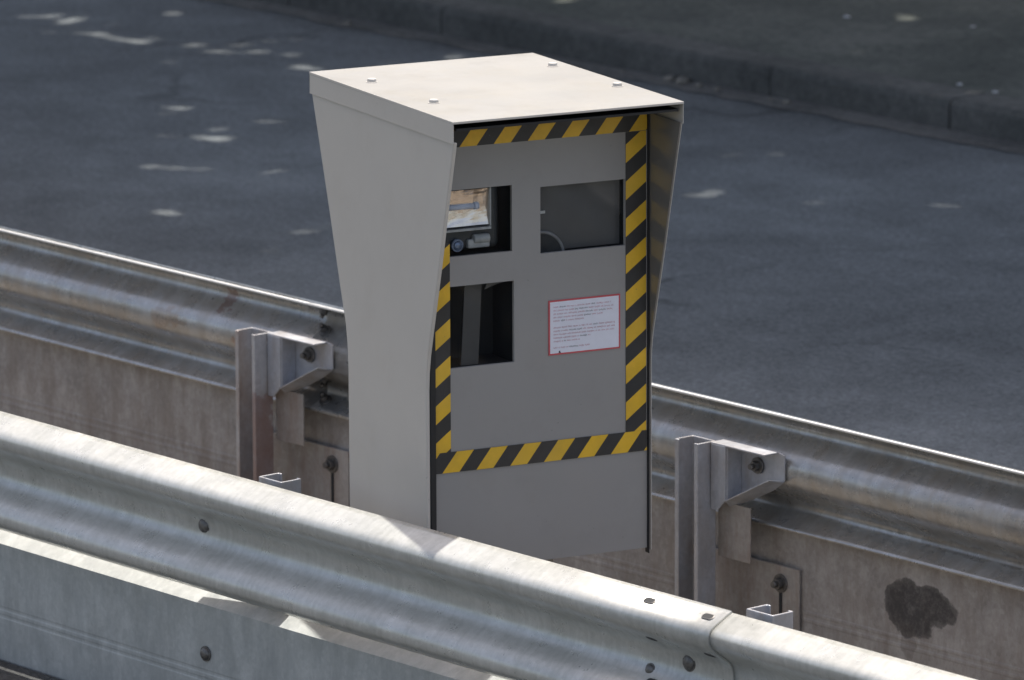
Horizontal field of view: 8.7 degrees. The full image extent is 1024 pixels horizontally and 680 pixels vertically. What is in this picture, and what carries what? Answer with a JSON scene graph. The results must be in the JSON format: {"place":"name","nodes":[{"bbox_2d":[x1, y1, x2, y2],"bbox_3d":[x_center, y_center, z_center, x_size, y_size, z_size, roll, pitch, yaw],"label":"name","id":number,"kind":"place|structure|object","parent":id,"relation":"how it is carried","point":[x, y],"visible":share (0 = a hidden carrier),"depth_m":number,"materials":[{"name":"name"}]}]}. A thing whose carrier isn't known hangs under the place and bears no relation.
{"place":"outdoors","nodes":[
{"label":"outdoors","id":0,"kind":"place"},
{"bbox_2d":[0,660,60,679],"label":"carriageway","id":1,"kind":"structure","parent":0,"point":[9,671],"depth_m":17.92,"materials":[{"name":"grey asphalt"}]},
{"bbox_2d":[309,53,683,561],"bbox_3d":[-0.041,0.314,17.185,0.639,1.964,0.840,-6,13,-26],"label":"speed camera","id":2,"kind":"object","parent":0,"point":[500,224],"visible":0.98,"depth_m":16.92,"materials":[{"name":"paint"}]},
{"bbox_2d":[445,185,509,255],"bbox_3d":[-0.120,-0.307,16.819,0.206,0.176,0.120,-6,13,-26],"label":"window","id":3,"kind":"structure","parent":2,"relation":"in","point":[478,218],"depth_m":16.79,"materials":[{"name":"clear glass"}]},
{"bbox_2d":[450,281,512,367],"bbox_3d":[-0.110,-0.050,16.877,0.199,0.216,0.120,-6,13,-26],"label":"window","id":4,"kind":"structure","parent":2,"relation":"in","point":[480,314],"depth_m":16.92,"materials":[{"name":"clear glass"}]},
{"bbox_2d":[436,130,646,559],"bbox_3d":[0.072,-0.007,16.904,0.595,1.147,0.010,-6,13,-26],"label":"front door","id":5,"kind":"structure","parent":2,"relation":"in","point":[594,504],"depth_m":16.91,"materials":[{"name":"paint"}]},
{"bbox_2d":[540,179,622,252],"bbox_3d":[0.124,-0.281,16.948,0.296,0.257,0.120,-6,13,-26],"label":"window","id":6,"kind":"structure","parent":2,"relation":"in","point":[590,214],"depth_m":16.92,"materials":[{"name":"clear glass"}]},
{"bbox_2d":[0,0,1023,470],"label":"carriageway","id":7,"kind":"structure","parent":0,"point":[822,268],"depth_m":24.82,"materials":[{"name":"grey asphalt"}]},
{"bbox_2d":[210,0,1023,153],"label":"gutter grit","id":8,"kind":"object","parent":7,"relation":"on","point":[924,130],"visible":0.94,"depth_m":27.46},
{"bbox_2d":[663,75,674,81],"bbox_3d":[0.641,-1.064,27.476,0.048,0.028,0.058,-6,13,-26],"label":"stone","id":9,"kind":"object","parent":8,"relation":"on","point":[669,78],"visible":1,"depth_m":27.46,"materials":[{"name":"grey stone"}]},
{"bbox_2d":[676,76,689,83],"bbox_3d":[0.693,-1.053,27.414,0.063,0.036,0.062,-6,13,-24],"label":"stone","id":10,"kind":"object","parent":8,"relation":"on","point":[682,80],"visible":1,"depth_m":27.39,"materials":[{"name":"grey stone"}]},
{"bbox_2d":[475,0,1023,99],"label":"verge","id":11,"kind":"structure","parent":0,"point":[942,42],"depth_m":27.97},
{"label":"median gravel","id":12,"kind":"structure","parent":0,"visible":0},
{"bbox_2d":[0,411,975,679],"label":"guardrail","id":13,"kind":"object","parent":12,"relation":"on","point":[122,563],"visible":1,"depth_m":17.02,"materials":[{"name":"metal"}]},
{"bbox_2d":[0,226,1023,679],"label":"guardrail","id":14,"kind":"object","parent":12,"relation":"on","point":[896,548],"visible":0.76,"depth_m":18.23,"materials":[{"name":"metal"}]},
{"label":"ground","id":15,"kind":"structure","parent":0,"visible":0},
{"bbox_2d":[255,0,1023,143],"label":"kerb","id":16,"kind":"structure","parent":15,"relation":"on","point":[974,112],"depth_m":27.42,"materials":[{"name":"concrete"}]}
]}

